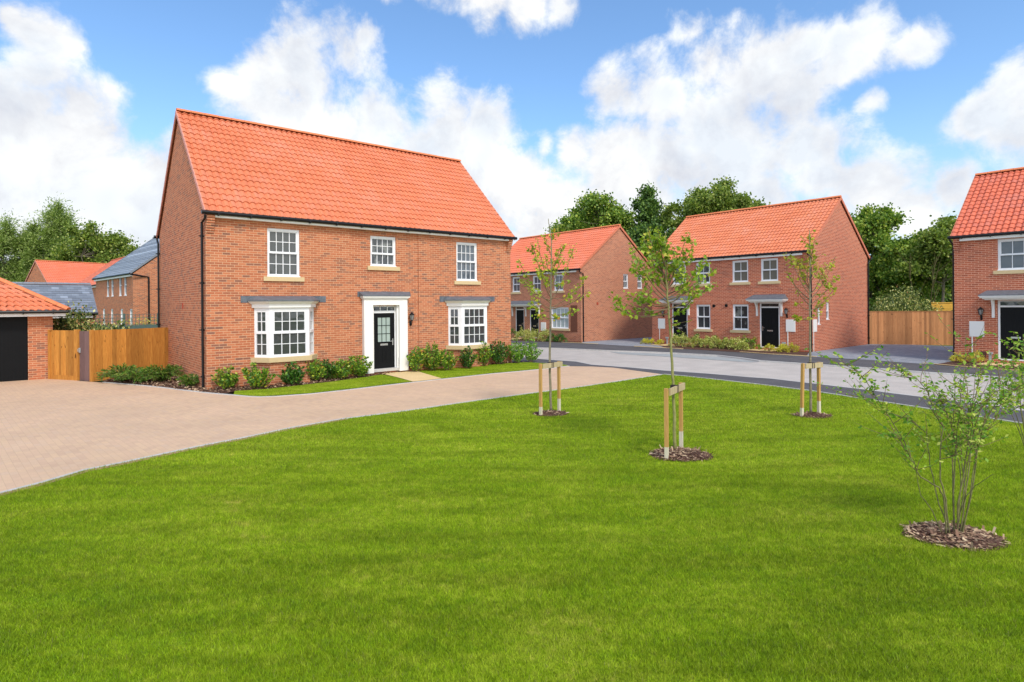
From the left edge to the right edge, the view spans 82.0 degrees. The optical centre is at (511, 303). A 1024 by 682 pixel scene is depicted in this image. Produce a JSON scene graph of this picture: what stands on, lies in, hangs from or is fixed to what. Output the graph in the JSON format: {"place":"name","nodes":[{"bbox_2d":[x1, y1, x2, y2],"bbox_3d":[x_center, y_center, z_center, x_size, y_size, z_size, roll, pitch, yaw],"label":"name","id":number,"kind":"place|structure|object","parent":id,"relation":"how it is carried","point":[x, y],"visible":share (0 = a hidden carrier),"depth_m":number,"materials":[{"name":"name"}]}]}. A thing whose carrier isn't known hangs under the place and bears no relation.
{"place":"outdoors","nodes":[
{"label":"outdoors","id":0,"kind":"place"},
{"bbox_2d":[7,282,97,327],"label":"slate garage","id":1,"kind":"structure","parent":0,"point":[62,293],"depth_m":28.77,"materials":[{"name":"grey tile"}]},
{"bbox_2d":[25,260,106,284],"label":"orange roofed house","id":2,"kind":"structure","parent":0,"point":[58,271],"depth_m":70.99,"materials":[{"name":"tile"}]},
{"bbox_2d":[77,256,124,321],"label":"orange roofed house","id":3,"kind":"structure","parent":0,"point":[88,279],"depth_m":65.87,"materials":[{"name":"tile"}]},
{"bbox_2d":[92,237,159,325],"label":"slate roofed house","id":4,"kind":"structure","parent":0,"point":[127,284],"depth_m":45.09,"materials":[{"name":"orange brick"}]},
{"bbox_2d":[103,361,521,393],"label":"bark mulch","id":5,"kind":"object","parent":0,"point":[202,390],"visible":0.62,"depth_m":18.55,"materials":[{"name":"brown wood"}]},
{"bbox_2d":[96,363,143,381],"bbox_3d":[-13.006,2.302,19.561,1.598,0.702,1.396,0,0,4],"label":"juniper shrub","id":6,"kind":"object","parent":5,"relation":"on","point":[111,372],"visible":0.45,"depth_m":19.40,"materials":[{"name":"green plant"}]},
{"bbox_2d":[89,327,167,381],"bbox_3d":[-13.523,1.738,20.927,0.110,1.740,2.679,0,0,27],"label":"wooden fence","id":7,"kind":"object","parent":5,"relation":"on","point":[143,347],"visible":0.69,"depth_m":20.76,"materials":[{"name":"brown wood"}]},
{"bbox_2d":[78,331,89,380],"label":"fence post","id":8,"kind":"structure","parent":7,"relation":"attached to","point":[83,351],"depth_m":19.96,"materials":[{"name":"grey"}]},
{"bbox_2d":[110,366,164,383],"bbox_3d":[-12.144,2.333,19.233,1.550,0.541,1.595,0,0,40],"label":"juniper shrub","id":9,"kind":"object","parent":5,"relation":"on","point":[133,375],"visible":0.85,"depth_m":18.99,"materials":[{"name":"green plant"}]},
{"bbox_2d":[137,364,183,381],"bbox_3d":[-11.651,2.269,19.630,1.565,0.637,1.550,0,0,-37],"label":"juniper shrub","id":10,"kind":"object","parent":5,"relation":"on","point":[170,371],"visible":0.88,"depth_m":19.41,"materials":[{"name":"green plant"}]},
{"bbox_2d":[176,373,198,386],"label":"juniper shrub","id":11,"kind":"object","parent":5,"relation":"on","point":[186,380],"visible":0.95,"depth_m":18.16,"materials":[{"name":"green plant"}]},
{"bbox_2d":[211,365,239,389],"bbox_3d":[-8.418,2.202,17.504,0.883,0.744,0.792,0,0,33],"label":"laurel shrub","id":12,"kind":"object","parent":5,"relation":"on","point":[226,379],"visible":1,"depth_m":17.41,"materials":[{"name":"green plant"}]},
{"bbox_2d":[241,362,275,388],"bbox_3d":[-7.696,2.150,17.612,1.023,0.837,0.945,0,0,23],"label":"laurel shrub","id":13,"kind":"object","parent":5,"relation":"on","point":[255,378],"visible":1,"depth_m":17.52,"materials":[{"name":"green plant"}]},
{"bbox_2d":[277,361,304,385],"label":"laurel shrub","id":14,"kind":"object","parent":5,"relation":"on","point":[291,376],"visible":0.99,"depth_m":18.26,"materials":[{"name":"green plant"}]},
{"bbox_2d":[305,359,325,380],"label":"laurel shrub","id":15,"kind":"object","parent":5,"relation":"on","point":[316,371],"visible":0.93,"depth_m":19.05,"materials":[{"name":"green plant"}]},
{"bbox_2d":[316,359,335,379],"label":"laurel shrub","id":16,"kind":"object","parent":5,"relation":"on","point":[326,365],"visible":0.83,"depth_m":19.50,"materials":[{"name":"green plant"}]},
{"bbox_2d":[328,358,351,378],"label":"laurel shrub","id":17,"kind":"object","parent":5,"relation":"on","point":[342,373],"visible":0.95,"depth_m":19.63,"materials":[{"name":"green plant"}]},
{"bbox_2d":[344,355,372,377],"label":"laurel shrub","id":18,"kind":"object","parent":5,"relation":"on","point":[356,366],"visible":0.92,"depth_m":20.11,"materials":[{"name":"green plant"}]},
{"bbox_2d":[234,374,409,395],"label":"front grass","id":19,"kind":"structure","parent":0,"point":[315,388],"depth_m":17.96,"materials":[{"name":"green plant"}]},
{"bbox_2d":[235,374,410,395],"bbox_3d":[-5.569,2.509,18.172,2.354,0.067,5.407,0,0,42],"label":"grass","id":20,"kind":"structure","parent":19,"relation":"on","point":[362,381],"depth_m":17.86,"materials":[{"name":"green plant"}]},
{"bbox_2d":[0,366,658,491],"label":"block driveway","id":21,"kind":"structure","parent":0,"point":[51,428],"depth_m":14.00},
{"bbox_2d":[48,329,79,380],"bbox_3d":[-15.466,1.754,20.332,1.485,1.740,0.110,0,0,20],"label":"wooden gate","id":22,"kind":"object","parent":21,"relation":"on","point":[63,356],"visible":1,"depth_m":20.30,"materials":[{"name":"brown wood"}]},
{"bbox_2d":[382,371,440,380],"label":"buff path","id":23,"kind":"structure","parent":0,"point":[413,376],"depth_m":20.48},
{"bbox_2d":[406,345,426,371],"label":"laurel shrub","id":24,"kind":"object","parent":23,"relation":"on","point":[416,363],"visible":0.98,"depth_m":21.63,"materials":[{"name":"green plant"}]},
{"bbox_2d":[417,362,567,377],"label":"front grass","id":25,"kind":"structure","parent":0,"point":[453,370],"depth_m":22.16,"materials":[{"name":"green plant"}]},
{"bbox_2d":[419,341,445,370],"bbox_3d":[-3.007,1.967,22.128,1.029,1.127,1.117,0,0,4],"label":"laurel shrub","id":26,"kind":"object","parent":25,"relation":"on","point":[432,362],"visible":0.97,"depth_m":21.97,"materials":[{"name":"green plant"}]},
{"bbox_2d":[438,350,458,369],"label":"laurel shrub","id":27,"kind":"object","parent":25,"relation":"on","point":[447,361],"visible":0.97,"depth_m":22.04,"materials":[{"name":"green plant"}]},
{"bbox_2d":[459,345,476,368],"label":"laurel shrub","id":28,"kind":"object","parent":25,"relation":"on","point":[466,359],"visible":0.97,"depth_m":22.58,"materials":[{"name":"green plant"}]},
{"bbox_2d":[473,340,494,365],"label":"laurel shrub","id":29,"kind":"object","parent":25,"relation":"on","point":[484,355],"visible":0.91,"depth_m":23.43,"materials":[{"name":"green plant"}]},
{"bbox_2d":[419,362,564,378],"bbox_3d":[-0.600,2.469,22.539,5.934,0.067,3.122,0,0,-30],"label":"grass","id":30,"kind":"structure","parent":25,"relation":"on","point":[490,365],"depth_m":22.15,"materials":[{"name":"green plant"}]},
{"bbox_2d":[489,340,508,364],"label":"laurel shrub","id":31,"kind":"object","parent":25,"relation":"on","point":[496,356],"visible":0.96,"depth_m":24.04,"materials":[{"name":"green plant"}]},
{"bbox_2d":[506,339,526,362],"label":"laurel shrub","id":32,"kind":"object","parent":25,"relation":"on","point":[518,354],"visible":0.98,"depth_m":24.56,"materials":[{"name":"green plant"}]},
{"bbox_2d":[521,338,543,361],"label":"laurel shrub","id":33,"kind":"object","parent":25,"relation":"on","point":[529,356],"visible":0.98,"depth_m":24.97,"materials":[{"name":"green plant"}]},
{"bbox_2d":[0,374,1023,681],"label":"lawn","id":34,"kind":"structure","parent":0,"point":[396,457],"depth_m":6.01,"materials":[{"name":"green plant"}]},
{"bbox_2d":[0,419,347,494],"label":"soil edge","id":35,"kind":"object","parent":34,"relation":"on","point":[161,455],"visible":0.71,"depth_m":9.84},
{"bbox_2d":[539,361,562,414],"bbox_3d":[0.873,1.912,13.388,0.128,1.162,0.769,0,0,42],"label":"tree stake","id":36,"kind":"object","parent":34,"relation":"on","point":[558,364],"visible":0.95,"depth_m":13.38,"materials":[{"name":"wood"}]},
{"bbox_2d":[533,409,568,415],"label":"bark mulch","id":37,"kind":"object","parent":34,"relation":"on","point":[553,412],"visible":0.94,"depth_m":13.22,"materials":[{"name":"wood"}]},
{"bbox_2d":[515,219,590,409],"bbox_3d":[0.932,0.280,13.466,1.930,4.466,0.911,0,0,-18],"label":"young tree","id":38,"kind":"object","parent":34,"relation":"on","point":[550,285],"visible":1,"depth_m":13.49,"materials":[{"name":"green plant"}]},
{"bbox_2d":[608,226,717,448],"bbox_3d":[2.522,0.569,9.880,1.960,3.865,1.255,0,0,0],"label":"young tree","id":39,"kind":"object","parent":34,"relation":"on","point":[663,247],"visible":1,"depth_m":9.83,"materials":[{"name":"green plant"}]},
{"bbox_2d":[664,382,684,458],"bbox_3d":[2.682,1.913,9.744,0.128,1.132,0.904,0,0,32],"label":"tree stake","id":40,"kind":"object","parent":34,"relation":"on","point":[679,388],"visible":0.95,"depth_m":9.39,"materials":[{"name":"wood"}]},
{"bbox_2d":[649,446,713,461],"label":"bark mulch","id":41,"kind":"object","parent":34,"relation":"on","point":[682,454],"visible":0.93,"depth_m":9.50,"materials":[{"name":"wood"}]},
{"bbox_2d":[800,362,822,415],"bbox_3d":[6.537,1.867,12.886,0.669,1.162,0.128,0,0,-27],"label":"tree stake","id":42,"kind":"object","parent":34,"relation":"on","point":[812,365],"visible":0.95,"depth_m":12.80,"materials":[{"name":"wood"}]},
{"bbox_2d":[791,410,832,418],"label":"bark mulch","id":43,"kind":"object","parent":34,"relation":"on","point":[807,414],"visible":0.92,"depth_m":12.72,"materials":[{"name":"wood"}]},
{"bbox_2d":[783,229,840,412],"bbox_3d":[6.644,0.406,12.977,1.285,4.122,1.089,0,0,12],"label":"young tree","id":44,"kind":"object","parent":34,"relation":"on","point":[803,275],"visible":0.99,"depth_m":13.02,"materials":[{"name":"green plant"}]},
{"bbox_2d":[804,314,1023,533],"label":"multi stem shrub","id":45,"kind":"object","parent":34,"relation":"on","point":[969,436],"visible":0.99,"depth_m":6.24,"materials":[{"name":"green plant"}]},
{"bbox_2d":[900,519,1010,550],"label":"bark mulch","id":46,"kind":"object","parent":34,"relation":"on","point":[969,537],"visible":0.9,"depth_m":6.12,"materials":[{"name":"wood"}]},
{"bbox_2d":[0,0,1023,259],"label":"sky","id":47,"kind":"structure","parent":0,"point":[543,103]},
{"bbox_2d":[87,341,1010,395],"bbox_3d":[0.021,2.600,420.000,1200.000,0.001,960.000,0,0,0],"label":"ground","id":48,"kind":"structure","parent":0,"point":[451,377],"depth_m":20.57,"materials":[{"name":"brown soil"}]},
{"bbox_2d":[0,208,29,281],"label":"willow tree","id":49,"kind":"object","parent":48,"relation":"on","point":[6,244],"visible":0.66,"depth_m":89.53,"materials":[{"name":"green plant"}]},
{"bbox_2d":[0,277,70,381],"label":"brick garage","id":50,"kind":"structure","parent":48,"relation":"on","point":[26,322],"depth_m":20.28,"materials":[{"name":"ceramic"}]},
{"bbox_2d":[0,316,27,381],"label":"garage door","id":51,"kind":"structure","parent":50,"relation":"in","point":[13,330],"depth_m":20.08,"materials":[{"name":"black metal"}]},
{"bbox_2d":[2,193,83,281],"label":"willow tree","id":52,"kind":"object","parent":48,"relation":"on","point":[36,239],"visible":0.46,"depth_m":90.25,"materials":[{"name":"green plant"}]},
{"bbox_2d":[53,316,78,329],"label":"evergreen bush","id":53,"kind":"object","parent":48,"relation":"on","point":[55,327],"visible":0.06,"depth_m":22.98,"materials":[{"name":"green plant"}]},
{"bbox_2d":[53,300,97,330],"bbox_3d":[-17.346,1.247,23.486,1.984,2.870,2.154,0,0,18],"label":"evergreen bush","id":54,"kind":"object","parent":48,"relation":"on","point":[68,317],"visible":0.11,"depth_m":23.27,"materials":[{"name":"green plant"}]},
{"bbox_2d":[76,319,110,330],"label":"evergreen bush","id":55,"kind":"object","parent":48,"relation":"on","point":[101,327],"visible":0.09,"depth_m":23.46,"materials":[{"name":"green plant"}]},
{"bbox_2d":[45,218,145,263],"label":"broadleaf tree","id":56,"kind":"object","parent":48,"relation":"on","point":[89,243],"visible":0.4,"depth_m":86.11,"materials":[{"name":"green plant"}]},
{"bbox_2d":[103,320,131,329],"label":"evergreen bush","id":57,"kind":"object","parent":48,"relation":"on","point":[110,325],"visible":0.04,"depth_m":24.05,"materials":[{"name":"green plant"}]},
{"bbox_2d":[95,313,157,328],"bbox_3d":[-22.579,1.626,34.474,0.078,2.110,3.912,0,0,39],"label":"trellis fence","id":58,"kind":"object","parent":48,"relation":"on","point":[136,326],"visible":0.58,"depth_m":34.91,"materials":[{"name":"brown wood"}]},
{"bbox_2d":[154,108,516,389],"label":"detached house","id":59,"kind":"structure","parent":48,"relation":"on","point":[281,248],"depth_m":20.73,"materials":[{"name":"red brick"}]},
{"bbox_2d":[241,296,325,385],"bbox_3d":[-7.126,1.211,18.797,2.710,2.932,0.667,0,0,-40],"label":"bay window","id":60,"kind":"structure","parent":59,"relation":"in","point":[283,325],"depth_m":18.53,"materials":[{"name":"white plastic"}]},
{"bbox_2d":[263,228,304,281],"bbox_3d":[-7.388,-1.573,19.038,1.290,1.695,0.185,0,0,-40],"label":"window","id":61,"kind":"structure","parent":59,"relation":"in","point":[282,244],"depth_m":19.07,"materials":[{"name":"white plastic"}]},
{"bbox_2d":[367,236,399,270],"bbox_3d":[-4.677,-1.825,21.350,1.280,1.235,0.185,0,0,-40],"label":"window","id":62,"kind":"structure","parent":59,"relation":"in","point":[382,249],"depth_m":21.39,"materials":[{"name":"white plastic"}]},
{"bbox_2d":[374,313,394,368],"bbox_3d":[-4.655,1.338,21.406,0.851,1.998,0.095,0,0,-40],"label":"door","id":63,"kind":"structure","parent":59,"relation":"in","point":[384,357],"depth_m":21.41,"materials":[{"name":"black metal"}]},
{"bbox_2d":[439,296,494,367],"bbox_3d":[-1.562,1.167,23.446,2.710,2.932,0.667,0,0,-40],"label":"bay window","id":64,"kind":"structure","parent":59,"relation":"in","point":[467,315],"depth_m":23.10,"materials":[{"name":"white plastic"}]},
{"bbox_2d":[454,242,480,284],"bbox_3d":[-1.825,-1.618,23.686,1.290,1.695,0.185,0,0,-40],"label":"window","id":65,"kind":"structure","parent":59,"relation":"in","point":[466,253],"depth_m":23.74,"materials":[{"name":"white plastic"}]},
{"bbox_2d":[0,366,1022,493],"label":"edging kerb","id":66,"kind":"structure","parent":48,"relation":"on","point":[378,413],"depth_m":15.71,"materials":[{"name":"concrete"}]},
{"bbox_2d":[554,221,575,232],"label":"oak tree","id":67,"kind":"object","parent":48,"relation":"on","point":[560,226],"visible":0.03,"depth_m":59.97,"materials":[{"name":"green plant"}]},
{"bbox_2d":[543,188,643,233],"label":"oak tree","id":68,"kind":"object","parent":48,"relation":"on","point":[594,209],"visible":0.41,"depth_m":64.17,"materials":[{"name":"green plant"}]},
{"bbox_2d":[622,181,672,234],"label":"oak tree","id":69,"kind":"object","parent":48,"relation":"on","point":[647,203],"visible":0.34,"depth_m":65.94,"materials":[{"name":"green plant"}]},
{"bbox_2d":[625,217,675,258],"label":"oak tree","id":70,"kind":"object","parent":48,"relation":"on","point":[634,236],"visible":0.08,"depth_m":59.02,"materials":[{"name":"green plant"}]},
{"bbox_2d":[655,175,770,231],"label":"oak tree","id":71,"kind":"object","parent":48,"relation":"on","point":[721,197],"visible":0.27,"depth_m":62.97,"materials":[{"name":"green plant"}]},
{"bbox_2d":[647,195,871,351],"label":"semi detached houses","id":72,"kind":"structure","parent":48,"relation":"on","point":[751,295],"depth_m":31.82,"materials":[{"name":"red brick"}]},
{"bbox_2d":[673,308,686,341],"bbox_3d":[9.878,1.246,34.561,0.067,2.010,0.920,0,0,-40],"label":"door","id":73,"kind":"structure","parent":72,"relation":"in","point":[682,317],"depth_m":34.48,"materials":[{"name":"black wood"}]},
{"bbox_2d":[693,262,711,285],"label":"window","id":74,"kind":"structure","parent":72,"relation":"in","point":[705,270],"depth_m":33.29,"materials":[{"name":"white plastic"}]},
{"bbox_2d":[694,305,711,331],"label":"window","id":75,"kind":"structure","parent":72,"relation":"in","point":[703,311],"depth_m":33.40,"materials":[{"name":"white plastic"}]},
{"bbox_2d":[729,260,750,284],"bbox_3d":[12.277,-1.678,31.650,0.185,1.320,1.170,0,0,-40],"label":"window","id":76,"kind":"structure","parent":72,"relation":"in","point":[740,267],"depth_m":31.68,"materials":[{"name":"white plastic"}]},
{"bbox_2d":[730,304,750,332],"bbox_3d":[12.296,0.794,31.650,0.185,1.525,1.170,0,0,-40],"label":"window","id":77,"kind":"structure","parent":72,"relation":"in","point":[740,311],"depth_m":31.68,"materials":[{"name":"white plastic"}]},
{"bbox_2d":[758,258,780,283],"bbox_3d":[13.309,-1.687,30.432,0.185,1.320,1.170,0,0,-40],"label":"window","id":78,"kind":"structure","parent":72,"relation":"in","point":[769,267],"depth_m":30.47,"materials":[{"name":"white plastic"}]},
{"bbox_2d":[761,308,778,346],"bbox_3d":[13.340,1.218,30.446,0.095,2.010,0.920,0,0,-40],"label":"door","id":79,"kind":"structure","parent":72,"relation":"in","point":[769,316],"depth_m":30.43,"materials":[{"name":"black wood"}]},
{"bbox_2d":[849,202,914,310],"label":"broadleaf tree","id":80,"kind":"object","parent":48,"relation":"on","point":[870,223],"visible":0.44,"depth_m":50.96,"materials":[{"name":"green plant"}]},
{"bbox_2d":[869,293,900,310],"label":"evergreen bush","id":81,"kind":"object","parent":48,"relation":"on","point":[886,307],"visible":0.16,"depth_m":36.76,"materials":[{"name":"green plant"}]},
{"bbox_2d":[872,276,930,310],"bbox_3d":[25.114,0.272,37.973,4.212,4.162,3.852,0,0,-26],"label":"evergreen bush","id":82,"kind":"object","parent":48,"relation":"on","point":[907,305],"visible":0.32,"depth_m":37.42,"materials":[{"name":"green plant"}]},
{"bbox_2d":[869,228,952,306],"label":"broadleaf tree","id":83,"kind":"object","parent":48,"relation":"on","point":[885,265],"visible":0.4,"depth_m":48.39,"materials":[{"name":"green plant"}]},
{"bbox_2d":[873,238,952,308],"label":"broadleaf tree","id":84,"kind":"object","parent":48,"relation":"on","point":[947,300],"depth_m":54.98,"materials":[{"name":"green plant"}]},
{"bbox_2d":[891,211,956,301],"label":"broadleaf tree","id":85,"kind":"object","parent":48,"relation":"on","point":[933,241],"visible":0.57,"depth_m":45.51,"materials":[{"name":"green plant"}]},
{"bbox_2d":[914,295,952,311],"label":"evergreen bush","id":86,"kind":"object","parent":48,"relation":"on","point":[927,307],"visible":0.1,"depth_m":37.32,"materials":[{"name":"green plant"}]},
{"bbox_2d":[931,302,952,311],"bbox_3d":[28.288,1.034,37.559,2.600,2.280,0.090,0,0,20],"label":"slatted fence","id":87,"kind":"object","parent":48,"relation":"on","point":[947,306],"visible":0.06,"depth_m":37.75,"materials":[{"name":"wood"}]},
{"bbox_2d":[985,331,1023,444],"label":"multi stem shrub","id":88,"kind":"object","parent":48,"relation":"on","point":[1020,371],"visible":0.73,"depth_m":9.29,"materials":[{"name":"green plant"}]},
{"bbox_2d":[510,224,651,341],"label":"terraced houses","id":89,"kind":"structure","parent":0,"point":[602,258],"depth_m":40.32,"materials":[{"name":"brown brick"}]},
{"bbox_2d":[511,277,520,293],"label":"window","id":90,"kind":"structure","parent":89,"relation":"in","point":[516,285],"depth_m":42.87,"materials":[{"name":"white plastic"}]},
{"bbox_2d":[516,310,523,334],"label":"door","id":91,"kind":"structure","parent":89,"relation":"in","point":[520,313],"depth_m":42.48,"materials":[{"name":"black wood"}]},
{"bbox_2d":[531,310,538,336],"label":"door","id":92,"kind":"structure","parent":89,"relation":"in","point":[534,322],"depth_m":41.33,"materials":[{"name":"black wood"}]},
{"bbox_2d":[533,276,541,293],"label":"window","id":93,"kind":"structure","parent":89,"relation":"in","point":[537,282],"depth_m":41.13,"materials":[{"name":"white plastic"}]},
{"bbox_2d":[552,274,564,292],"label":"window","id":94,"kind":"structure","parent":89,"relation":"in","point":[559,277],"depth_m":39.47,"materials":[{"name":"white plastic"}]},
{"bbox_2d":[551,307,569,330],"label":"window","id":95,"kind":"structure","parent":89,"relation":"in","point":[563,323],"depth_m":39.37,"materials":[{"name":"white plastic"}]},
{"bbox_2d":[582,337,661,346],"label":"grey driveway","id":96,"kind":"structure","parent":0,"point":[630,342],"depth_m":37.09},
{"bbox_2d":[653,343,808,354],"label":"front bed soil","id":97,"kind":"structure","parent":0,"point":[747,351],"depth_m":30.14,"materials":[{"name":"brown soil"}]},
{"bbox_2d":[707,336,721,348],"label":"variegated shrub","id":98,"kind":"object","parent":97,"relation":"on","point":[717,340],"visible":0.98,"depth_m":31.62,"materials":[{"name":"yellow plant"}]},
{"bbox_2d":[511,341,1023,376],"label":"footway","id":99,"kind":"structure","parent":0,"point":[857,363],"depth_m":26.18,"materials":[{"name":"concrete"}]},
{"bbox_2d":[564,342,1016,370],"bbox_3d":[10.800,2.409,29.382,0.855,0.050,22.639,0,0,-41],"label":"buff edging","id":100,"kind":"object","parent":99,"relation":"on","point":[775,354],"visible":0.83,"depth_m":28.09,"materials":[{"name":"beige concrete"}]},
{"bbox_2d":[512,357,1023,421],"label":"footway","id":101,"kind":"structure","parent":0,"point":[906,399],"depth_m":17.22,"materials":[{"name":"concrete"}]},
{"bbox_2d":[515,347,1023,409],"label":"road","id":102,"kind":"structure","parent":0,"point":[836,376],"depth_m":21.69,"materials":[{"name":"grey asphalt"}]},
{"bbox_2d":[614,352,754,361],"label":"flush kerb","id":103,"kind":"structure","parent":102,"relation":"on","point":[697,357],"depth_m":27.61,"materials":[{"name":"grey concrete"}]},
{"bbox_2d":[517,344,1023,409],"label":"road kerb","id":104,"kind":"structure","parent":102,"relation":"on","point":[936,373],"depth_m":23.75,"materials":[{"name":"concrete"}]},
{"bbox_2d":[807,344,952,363],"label":"grey driveway","id":105,"kind":"structure","parent":0,"point":[919,354],"depth_m":28.07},
{"bbox_2d":[869,311,952,344],"bbox_3d":[22.546,1.364,33.304,4.289,1.909,0.090,0,0,18],"label":"wooden fence","id":106,"kind":"object","parent":105,"relation":"on","point":[901,327],"visible":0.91,"depth_m":33.29,"materials":[{"name":"brown wood"}]},
{"bbox_2d":[935,361,1019,369],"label":"front bed soil","id":107,"kind":"structure","parent":0,"point":[956,363],"depth_m":22.75,"materials":[{"name":"brown soil"}]},
{"bbox_2d":[947,167,1023,363],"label":"end house","id":108,"kind":"structure","parent":0,"point":[987,237],"depth_m":23.52,"materials":[{"name":"red brick"}]},
{"bbox_2d":[993,238,1023,273],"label":"window","id":109,"kind":"structure","parent":108,"relation":"in","point":[1010,251],"depth_m":22.84,"materials":[{"name":"white plastic"}]},
{"bbox_2d":[1000,307,1023,359],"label":"door","id":110,"kind":"structure","parent":108,"relation":"in","point":[1011,318],"depth_m":22.81,"materials":[{"name":"black metal"}]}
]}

